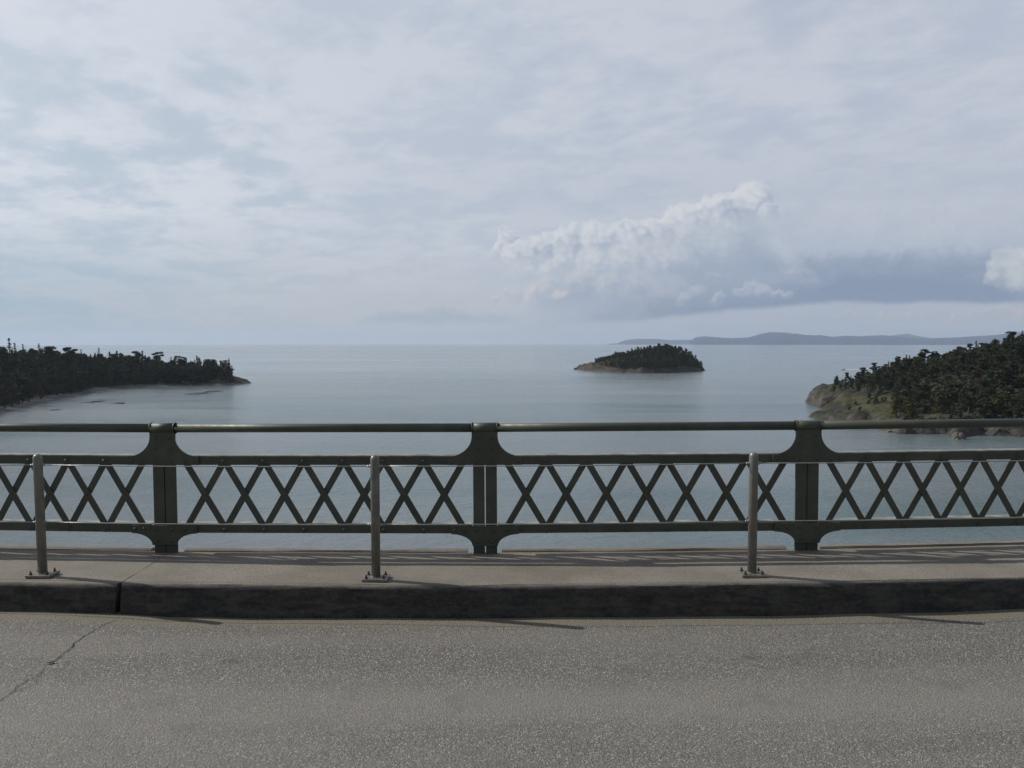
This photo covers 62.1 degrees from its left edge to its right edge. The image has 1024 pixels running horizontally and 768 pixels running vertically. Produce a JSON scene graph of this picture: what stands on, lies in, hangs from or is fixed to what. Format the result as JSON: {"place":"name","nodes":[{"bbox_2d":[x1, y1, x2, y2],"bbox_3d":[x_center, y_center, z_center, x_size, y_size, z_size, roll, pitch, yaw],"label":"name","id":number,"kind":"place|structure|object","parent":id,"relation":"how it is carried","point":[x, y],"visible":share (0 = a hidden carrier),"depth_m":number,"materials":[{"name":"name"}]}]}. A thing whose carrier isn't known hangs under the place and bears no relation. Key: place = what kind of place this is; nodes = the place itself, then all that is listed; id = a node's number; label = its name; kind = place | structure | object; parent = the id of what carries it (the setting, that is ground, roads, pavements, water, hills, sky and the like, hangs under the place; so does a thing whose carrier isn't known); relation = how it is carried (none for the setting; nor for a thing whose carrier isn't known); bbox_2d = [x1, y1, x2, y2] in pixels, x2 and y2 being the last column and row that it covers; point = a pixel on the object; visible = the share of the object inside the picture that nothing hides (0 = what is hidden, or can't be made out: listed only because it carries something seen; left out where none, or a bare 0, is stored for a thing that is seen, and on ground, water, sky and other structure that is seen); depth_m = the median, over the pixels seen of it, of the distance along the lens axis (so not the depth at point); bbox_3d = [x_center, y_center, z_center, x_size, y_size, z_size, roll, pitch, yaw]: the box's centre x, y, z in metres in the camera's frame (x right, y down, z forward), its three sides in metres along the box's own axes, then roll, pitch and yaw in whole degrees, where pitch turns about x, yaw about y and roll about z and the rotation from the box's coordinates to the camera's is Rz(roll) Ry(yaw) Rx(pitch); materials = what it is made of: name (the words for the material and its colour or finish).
{"place":"outdoors","nodes":[
{"label":"outdoors","id":0,"kind":"place"},
{"bbox_2d":[0,549,167,613],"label":"sidewalk","id":1,"kind":"structure","parent":0,"point":[86,581],"depth_m":5.09,"materials":[{"name":"concrete"}]},
{"bbox_2d":[25,454,59,577],"bbox_3d":[-2.863,0.794,5.157,0.150,0.745,0.120,-1,3,2],"label":"cable post","id":2,"kind":"object","parent":1,"relation":"on","point":[40,522],"visible":1,"depth_m":5.14,"materials":[{"name":"metal"}]},
{"bbox_2d":[0,517,1023,524],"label":"steel cable","id":3,"kind":"object","parent":2,"relation":"attached to","point":[518,524],"visible":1,"depth_m":5.09,"materials":[{"name":"grey metal"}]},
{"bbox_2d":[0,460,1023,466],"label":"steel cable","id":4,"kind":"object","parent":2,"relation":"attached to","point":[522,465],"visible":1,"depth_m":5.07,"materials":[{"name":"grey metal"}]},
{"bbox_2d":[0,545,154,550],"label":"sidewalk edge","id":5,"kind":"object","parent":1,"relation":"on","point":[102,548],"visible":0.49,"depth_m":5.83,"materials":[{"name":"concrete"}]},
{"bbox_2d":[0,418,1023,553],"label":"steel railing","id":6,"kind":"object","parent":1,"relation":"on","point":[808,445],"visible":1,"depth_m":5.68,"materials":[{"name":"metal"}]},
{"bbox_2d":[0,376,250,414],"bbox_3d":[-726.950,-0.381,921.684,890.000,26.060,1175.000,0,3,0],"label":"terrain","id":7,"kind":"structure","parent":0,"point":[51,396],"depth_m":1016.25,"materials":[{"name":"stone"}]},
{"bbox_2d":[0,385,9,407],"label":"pine tree","id":8,"kind":"object","parent":7,"relation":"on","point":[5,397],"visible":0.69,"depth_m":691.47,"materials":[{"name":"green plant"}]},
{"bbox_2d":[0,346,14,371],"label":"pine tree","id":9,"kind":"object","parent":7,"relation":"on","point":[3,349],"visible":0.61,"depth_m":899.92,"materials":[{"name":"green plant"}]},
{"bbox_2d":[4,338,18,367],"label":"fir tree","id":10,"kind":"object","parent":7,"relation":"on","point":[9,347],"visible":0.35,"depth_m":928.86,"materials":[{"name":"green plant"}]},
{"bbox_2d":[7,386,19,405],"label":"pine tree","id":11,"kind":"object","parent":7,"relation":"on","point":[11,390],"visible":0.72,"depth_m":718.49,"materials":[{"name":"green plant"}]},
{"bbox_2d":[11,343,21,365],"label":"fir tree","id":12,"kind":"object","parent":7,"relation":"on","point":[16,351],"visible":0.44,"depth_m":934.43,"materials":[{"name":"green plant"}]},
{"bbox_2d":[13,377,30,404],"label":"pine tree","id":13,"kind":"object","parent":7,"relation":"on","point":[19,381],"visible":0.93,"depth_m":739.90,"materials":[{"name":"green plant"}]},
{"bbox_2d":[20,344,26,368],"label":"fir tree","id":14,"kind":"object","parent":7,"relation":"on","point":[23,362],"visible":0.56,"depth_m":928.95,"materials":[{"name":"green plant"}]},
{"bbox_2d":[21,372,34,400],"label":"fir tree","id":15,"kind":"object","parent":7,"relation":"on","point":[30,390],"visible":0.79,"depth_m":772.55,"materials":[{"name":"green plant"}]},
{"bbox_2d":[36,343,43,366],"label":"fir tree","id":16,"kind":"object","parent":7,"relation":"on","point":[39,360],"visible":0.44,"depth_m":985.67,"materials":[{"name":"green plant"}]},
{"bbox_2d":[37,382,44,398],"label":"fir tree","id":17,"kind":"object","parent":7,"relation":"on","point":[41,393],"visible":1,"depth_m":805.96,"materials":[{"name":"green plant"}]},
{"bbox_2d":[35,371,49,398],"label":"pine tree","id":18,"kind":"object","parent":7,"relation":"on","point":[41,374],"visible":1,"depth_m":809.38,"materials":[{"name":"green plant"}]},
{"bbox_2d":[45,376,52,393],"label":"pine tree","id":19,"kind":"object","parent":7,"relation":"on","point":[47,388],"visible":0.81,"depth_m":840.07,"materials":[{"name":"green plant"}]},
{"bbox_2d":[44,346,57,366],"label":"pine tree","id":20,"kind":"object","parent":7,"relation":"on","point":[50,357],"visible":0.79,"depth_m":980.90,"materials":[{"name":"green plant"}]},
{"bbox_2d":[50,374,63,395],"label":"pine tree","id":21,"kind":"object","parent":7,"relation":"on","point":[57,383],"visible":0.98,"depth_m":850.03,"materials":[{"name":"green plant"}]},
{"bbox_2d":[59,347,77,365],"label":"pine tree","id":22,"kind":"object","parent":7,"relation":"on","point":[67,357],"visible":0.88,"depth_m":1022.20,"materials":[{"name":"green plant"}]},
{"bbox_2d":[83,370,91,390],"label":"fir tree","id":23,"kind":"object","parent":7,"relation":"on","point":[85,383],"visible":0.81,"depth_m":940.15,"materials":[{"name":"green plant"}]},
{"bbox_2d":[90,354,104,364],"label":"pine tree","id":24,"kind":"object","parent":7,"relation":"on","point":[93,361],"visible":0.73,"depth_m":1082.02,"materials":[{"name":"green plant"}]},
{"bbox_2d":[106,367,115,386],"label":"fir tree","id":25,"kind":"object","parent":7,"relation":"on","point":[109,376],"visible":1,"depth_m":1008.45,"materials":[{"name":"green plant"}]},
{"bbox_2d":[0,346,233,404],"bbox_3d":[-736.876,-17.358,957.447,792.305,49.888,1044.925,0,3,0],"label":"forest","id":26,"kind":"object","parent":7,"relation":"on","point":[31,366],"visible":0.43,"depth_m":1049.68,"materials":[{"name":"green plant"}]},
{"bbox_2d":[8,372,234,395],"bbox_3d":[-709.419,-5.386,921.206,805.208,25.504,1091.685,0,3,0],"label":"undergrowth","id":27,"kind":"object","parent":7,"relation":"on","point":[214,377],"visible":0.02,"depth_m":1091.71,"materials":[{"name":"green plant"}]},
{"bbox_2d":[122,359,132,380],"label":"pine tree","id":28,"kind":"object","parent":7,"relation":"on","point":[128,361],"visible":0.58,"depth_m":1079.57,"materials":[{"name":"green plant"}]},
{"bbox_2d":[151,352,163,361],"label":"pine tree","id":29,"kind":"object","parent":7,"relation":"on","point":[157,356],"visible":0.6,"depth_m":1112.91,"materials":[{"name":"green plant"}]},
{"bbox_2d":[160,363,173,383],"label":"pine tree","id":30,"kind":"object","parent":7,"relation":"on","point":[167,368],"visible":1,"depth_m":1073.12,"materials":[{"name":"green plant"}]},
{"bbox_2d":[185,360,197,384],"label":"fir tree","id":31,"kind":"object","parent":7,"relation":"on","point":[190,370],"visible":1,"depth_m":1076.29,"materials":[{"name":"green plant"}]},
{"bbox_2d":[193,361,202,383],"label":"fir tree","id":32,"kind":"object","parent":7,"relation":"on","point":[199,376],"visible":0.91,"depth_m":1089.06,"materials":[{"name":"green plant"}]},
{"bbox_2d":[0,609,1023,767],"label":"road","id":33,"kind":"structure","parent":0,"point":[907,690],"depth_m":3.89,"materials":[{"name":"grey asphalt"}]},
{"bbox_2d":[0,345,1023,551],"bbox_3d":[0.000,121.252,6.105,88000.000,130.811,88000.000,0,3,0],"label":"water","id":34,"kind":"structure","parent":0,"point":[311,384],"depth_m":490.01,"materials":[{"name":"grey liquid"}]},
{"bbox_2d":[0,0,1023,344],"label":"sky","id":35,"kind":"structure","parent":0,"point":[173,172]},
{"bbox_2d":[120,545,1023,618],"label":"sidewalk","id":36,"kind":"structure","parent":0,"point":[292,585],"depth_m":5.00,"materials":[{"name":"concrete"}]},
{"bbox_2d":[184,548,467,552],"bbox_3d":[-1.261,1.268,5.769,1.928,0.312,0.079,0,3,2],"label":"sidewalk edge","id":37,"kind":"object","parent":36,"relation":"on","point":[402,550],"visible":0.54,"depth_m":5.74,"materials":[{"name":"concrete"}]},
{"bbox_2d":[362,455,389,581],"bbox_3d":[-0.811,0.791,5.043,0.150,0.745,0.120,0,3,1],"label":"cable post","id":38,"kind":"object","parent":36,"relation":"on","point":[375,524],"visible":1,"depth_m":5.02,"materials":[{"name":"metal"}]},
{"bbox_2d":[502,545,786,551],"bbox_3d":[0.894,1.259,5.759,1.927,0.311,0.080,0,3,-1],"label":"sidewalk edge","id":39,"kind":"object","parent":36,"relation":"on","point":[644,549],"visible":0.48,"depth_m":5.73,"materials":[{"name":"concrete"}]},
{"bbox_2d":[737,452,766,577],"bbox_3d":[1.444,0.778,5.095,0.150,0.745,0.120,0,3,-1],"label":"cable post","id":40,"kind":"object","parent":36,"relation":"on","point":[752,520],"visible":1,"depth_m":5.08,"materials":[{"name":"metal"}]},
{"bbox_2d":[818,540,1023,548],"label":"sidewalk edge","id":41,"kind":"object","parent":36,"relation":"on","point":[935,544],"visible":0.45,"depth_m":5.81,"materials":[{"name":"concrete"}]},
{"bbox_2d":[576,350,704,372],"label":"terrain","id":42,"kind":"structure","parent":0,"point":[595,366],"depth_m":1569.33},
{"bbox_2d":[595,343,702,367],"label":"forest","id":43,"kind":"object","parent":42,"relation":"on","point":[643,352],"visible":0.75,"depth_m":1609.96,"materials":[{"name":"green plant"}]},
{"bbox_2d":[597,350,703,369],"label":"undergrowth","id":44,"kind":"object","parent":42,"relation":"on","point":[650,367],"visible":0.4,"depth_m":1546.14,"materials":[{"name":"green plant"}]},
{"bbox_2d":[607,339,690,344],"bbox_3d":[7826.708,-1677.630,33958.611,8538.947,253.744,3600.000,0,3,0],"label":"hills","id":45,"kind":"structure","parent":0,"point":[651,342],"depth_m":32884.83,"materials":[{"name":"blue"}]},
{"bbox_2d":[687,331,1023,344],"bbox_3d":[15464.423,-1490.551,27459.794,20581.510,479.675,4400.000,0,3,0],"label":"hills","id":46,"kind":"structure","parent":0,"point":[776,338],"depth_m":26085.74,"materials":[{"name":"blue"}]},
{"bbox_2d":[892,334,927,337],"bbox_3d":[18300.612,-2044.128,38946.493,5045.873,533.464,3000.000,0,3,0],"label":"hills","id":47,"kind":"structure","parent":0,"point":[908,335],"depth_m":38553.59,"materials":[{"name":"blue"}]},
{"bbox_2d":[805,359,1023,436],"bbox_3d":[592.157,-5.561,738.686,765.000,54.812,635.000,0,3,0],"label":"terrain","id":48,"kind":"structure","parent":0,"point":[835,404],"depth_m":588.18,"materials":[{"name":"grey stone"}]},
{"bbox_2d":[866,380,875,392],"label":"pine tree","id":49,"kind":"object","parent":48,"relation":"on","point":[870,382],"visible":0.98,"depth_m":671.20,"materials":[{"name":"green plant"}]},
{"bbox_2d":[889,399,903,417],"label":"broadleaf tree","id":50,"kind":"object","parent":48,"relation":"on","point":[895,405],"visible":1,"depth_m":531.05,"materials":[{"name":"green plant"}]},
{"bbox_2d":[890,396,904,415],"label":"pine tree","id":51,"kind":"object","parent":48,"relation":"on","point":[899,398],"visible":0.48,"depth_m":540.06,"materials":[{"name":"green plant"}]},
{"bbox_2d":[893,390,908,411],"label":"pine tree","id":52,"kind":"object","parent":48,"relation":"on","point":[903,393],"visible":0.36,"depth_m":573.29,"materials":[{"name":"green plant"}]},
{"bbox_2d":[902,358,913,371],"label":"pine tree","id":53,"kind":"object","parent":48,"relation":"on","point":[908,363],"visible":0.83,"depth_m":683.98,"materials":[{"name":"green plant"}]},
{"bbox_2d":[901,396,918,412],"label":"pine tree","id":54,"kind":"object","parent":48,"relation":"on","point":[908,400],"visible":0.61,"depth_m":549.56,"materials":[{"name":"green plant"}]},
{"bbox_2d":[903,402,918,419],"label":"pine tree","id":55,"kind":"object","parent":48,"relation":"on","point":[909,410],"visible":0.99,"depth_m":521.40,"materials":[{"name":"green plant"}]},
{"bbox_2d":[905,383,927,402],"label":"pine tree","id":56,"kind":"object","parent":48,"relation":"on","point":[917,388],"visible":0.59,"depth_m":588.09,"materials":[{"name":"green plant"}]},
{"bbox_2d":[913,359,923,378],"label":"pine tree","id":57,"kind":"object","parent":48,"relation":"on","point":[917,362],"visible":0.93,"depth_m":677.39,"materials":[{"name":"green plant"}]},
{"bbox_2d":[920,400,930,410],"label":"pine tree","id":58,"kind":"object","parent":48,"relation":"on","point":[924,402],"visible":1,"depth_m":575.33,"materials":[{"name":"green plant"}]},
{"bbox_2d":[920,383,934,399],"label":"pine tree","id":59,"kind":"object","parent":48,"relation":"on","point":[925,386],"visible":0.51,"depth_m":599.95,"materials":[{"name":"green plant"}]},
{"bbox_2d":[834,337,1023,413],"bbox_3d":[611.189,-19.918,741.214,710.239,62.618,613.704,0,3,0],"label":"forest","id":60,"kind":"object","parent":48,"relation":"on","point":[950,354],"visible":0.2,"depth_m":701.50,"materials":[{"name":"green plant"}]},
{"bbox_2d":[924,365,940,383],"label":"pine tree","id":61,"kind":"object","parent":48,"relation":"on","point":[931,369],"visible":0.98,"depth_m":644.11,"materials":[{"name":"green plant"}]},
{"bbox_2d":[846,368,1022,419],"bbox_3d":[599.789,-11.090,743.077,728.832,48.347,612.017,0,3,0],"label":"undergrowth","id":62,"kind":"object","parent":48,"relation":"on","point":[908,418],"visible":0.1,"depth_m":596.32,"materials":[{"name":"green plant"}]},
{"bbox_2d":[932,390,947,401],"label":"pine tree","id":63,"kind":"object","parent":48,"relation":"on","point":[939,392],"visible":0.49,"depth_m":564.24,"materials":[{"name":"green plant"}]},
{"bbox_2d":[934,395,949,412],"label":"tree","id":64,"kind":"object","parent":48,"relation":"on","point":[942,406],"visible":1,"depth_m":530.56,"materials":[{"name":"green plant"}]},
{"bbox_2d":[934,381,950,395],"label":"pine tree","id":65,"kind":"object","parent":48,"relation":"on","point":[943,383],"visible":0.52,"depth_m":583.42,"materials":[{"name":"green plant"}]},
{"bbox_2d":[939,374,954,391],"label":"pine tree","id":66,"kind":"object","parent":48,"relation":"on","point":[948,378],"visible":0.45,"depth_m":614.65,"materials":[{"name":"green plant"}]},
{"bbox_2d":[945,358,954,375],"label":"pine tree","id":67,"kind":"object","parent":48,"relation":"on","point":[950,362],"visible":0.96,"depth_m":636.65,"materials":[{"name":"green plant"}]},
{"bbox_2d":[944,382,956,408],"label":"pine tree","id":68,"kind":"object","parent":48,"relation":"on","point":[950,387],"visible":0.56,"depth_m":568.14,"materials":[{"name":"green plant"}]},
{"bbox_2d":[945,382,962,405],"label":"pine tree","id":69,"kind":"object","parent":48,"relation":"on","point":[957,387],"visible":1,"depth_m":560.70,"materials":[{"name":"green plant"}]},
{"bbox_2d":[951,432,966,439],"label":"boulder","id":70,"kind":"object","parent":48,"relation":"on","point":[959,436],"visible":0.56,"depth_m":485.54,"materials":[{"name":"grey stone"}]},
{"bbox_2d":[954,370,963,381],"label":"pine tree","id":71,"kind":"object","parent":48,"relation":"on","point":[957,373],"visible":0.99,"depth_m":622.07,"materials":[{"name":"green plant"}]},
{"bbox_2d":[952,398,967,418],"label":"fir tree","id":72,"kind":"object","parent":48,"relation":"on","point":[960,413],"visible":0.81,"depth_m":508.94,"materials":[{"name":"green plant"}]},
{"bbox_2d":[953,351,967,368],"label":"pine tree","id":73,"kind":"object","parent":48,"relation":"on","point":[962,358],"visible":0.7,"depth_m":645.79,"materials":[{"name":"green plant"}]},
{"bbox_2d":[955,387,973,411],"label":"fir tree","id":74,"kind":"object","parent":48,"relation":"on","point":[964,408],"visible":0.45,"depth_m":545.86,"materials":[{"name":"green plant"}]},
{"bbox_2d":[962,365,975,377],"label":"pine tree","id":75,"kind":"object","parent":48,"relation":"on","point":[969,368],"visible":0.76,"depth_m":617.92,"materials":[{"name":"green plant"}]},
{"bbox_2d":[961,386,977,413],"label":"pine tree","id":76,"kind":"object","parent":48,"relation":"on","point":[972,390],"visible":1,"depth_m":531.74,"materials":[{"name":"green plant"}]},
{"bbox_2d":[963,372,975,397],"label":"fir tree","id":77,"kind":"object","parent":48,"relation":"on","point":[970,382],"visible":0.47,"depth_m":580.90,"materials":[{"name":"green plant"}]},
{"bbox_2d":[962,350,980,370],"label":"pine tree","id":78,"kind":"object","parent":48,"relation":"on","point":[974,355],"visible":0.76,"depth_m":635.28,"materials":[{"name":"green plant"}]},
{"bbox_2d":[971,381,978,408],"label":"fir tree","id":79,"kind":"object","parent":48,"relation":"on","point":[975,396],"visible":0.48,"depth_m":553.37,"materials":[{"name":"green plant"}]},
{"bbox_2d":[977,378,991,393],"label":"pine tree","id":80,"kind":"object","parent":48,"relation":"on","point":[984,384],"visible":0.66,"depth_m":571.35,"materials":[{"name":"green plant"}]},
{"bbox_2d":[975,398,995,418],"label":"pine tree","id":81,"kind":"object","parent":48,"relation":"on","point":[983,401],"visible":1,"depth_m":525.66,"materials":[{"name":"green plant"}]},
{"bbox_2d":[980,347,990,371],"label":"fir tree","id":82,"kind":"object","parent":48,"relation":"on","point":[985,367],"visible":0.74,"depth_m":637.88,"materials":[{"name":"green plant"}]},
{"bbox_2d":[981,343,991,359],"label":"pine tree","id":83,"kind":"object","parent":48,"relation":"on","point":[988,346],"visible":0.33,"depth_m":708.00,"materials":[{"name":"green plant"}]},
{"bbox_2d":[985,398,1005,418],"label":"broadleaf tree","id":84,"kind":"object","parent":48,"relation":"on","point":[994,402],"visible":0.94,"depth_m":524.25,"materials":[{"name":"green plant"}]},
{"bbox_2d":[990,363,1002,386],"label":"pine tree","id":85,"kind":"object","parent":48,"relation":"on","point":[993,369],"visible":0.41,"depth_m":601.76,"materials":[{"name":"green plant"}]},
{"bbox_2d":[989,392,1004,413],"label":"pine tree","id":86,"kind":"object","parent":48,"relation":"on","point":[996,395],"visible":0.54,"depth_m":538.43,"materials":[{"name":"green plant"}]},
{"bbox_2d":[991,345,1004,357],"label":"pine tree","id":87,"kind":"object","parent":48,"relation":"on","point":[995,348],"visible":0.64,"depth_m":639.12,"materials":[{"name":"green plant"}]},
{"bbox_2d":[993,354,1005,373],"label":"pine tree","id":88,"kind":"object","parent":48,"relation":"on","point":[999,359],"visible":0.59,"depth_m":606.65,"materials":[{"name":"green plant"}]},
{"bbox_2d":[994,370,1011,388],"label":"pine tree","id":89,"kind":"object","parent":48,"relation":"on","point":[999,374],"visible":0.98,"depth_m":568.23,"materials":[{"name":"green plant"}]},
{"bbox_2d":[991,366,1015,385],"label":"pine tree","id":90,"kind":"object","parent":48,"relation":"on","point":[1005,369],"visible":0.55,"depth_m":584.04,"materials":[{"name":"green plant"}]},
{"bbox_2d":[997,391,1010,414],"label":"pine tree","id":91,"kind":"object","parent":48,"relation":"on","point":[1004,398],"visible":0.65,"depth_m":533.18,"materials":[{"name":"green plant"}]},
{"bbox_2d":[1001,343,1010,357],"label":"pine tree","id":92,"kind":"object","parent":48,"relation":"on","point":[1005,347],"visible":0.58,"depth_m":667.03,"materials":[{"name":"green plant"}]},
{"bbox_2d":[1000,385,1017,410],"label":"pine tree","id":93,"kind":"object","parent":48,"relation":"on","point":[1009,388],"visible":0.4,"depth_m":540.48,"materials":[{"name":"green plant"}]},
{"bbox_2d":[1004,331,1016,343],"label":"pine tree","id":94,"kind":"object","parent":48,"relation":"on","point":[1014,333],"visible":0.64,"depth_m":732.68,"materials":[{"name":"green plant"}]},
{"bbox_2d":[1003,362,1019,384],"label":"pine tree","id":95,"kind":"object","parent":48,"relation":"on","point":[1010,365],"visible":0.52,"depth_m":593.96,"materials":[{"name":"green plant"}]},
{"bbox_2d":[1003,351,1020,383],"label":"fir tree","id":96,"kind":"object","parent":48,"relation":"on","point":[1010,358],"visible":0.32,"depth_m":599.32,"materials":[{"name":"green plant"}]},
{"bbox_2d":[1003,394,1023,418],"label":"pine tree","id":97,"kind":"object","parent":48,"relation":"on","point":[1012,401],"visible":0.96,"depth_m":512.01,"materials":[{"name":"green plant"}]},
{"bbox_2d":[1007,349,1020,384],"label":"fir tree","id":98,"kind":"object","parent":48,"relation":"on","point":[1013,360],"visible":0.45,"depth_m":602.72,"materials":[{"name":"green plant"}]},
{"bbox_2d":[1005,341,1023,358],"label":"pine tree","id":99,"kind":"object","parent":48,"relation":"on","point":[1020,344],"visible":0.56,"depth_m":650.93,"materials":[{"name":"green plant"}]},
{"bbox_2d":[1012,396,1023,418],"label":"fir tree","id":100,"kind":"object","parent":48,"relation":"on","point":[1017,415],"visible":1,"depth_m":507.96,"materials":[{"name":"green plant"}]},
{"bbox_2d":[1016,364,1023,387],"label":"pine tree","id":101,"kind":"object","parent":48,"relation":"on","point":[1021,375],"visible":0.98,"depth_m":579.25,"materials":[{"name":"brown plant"}]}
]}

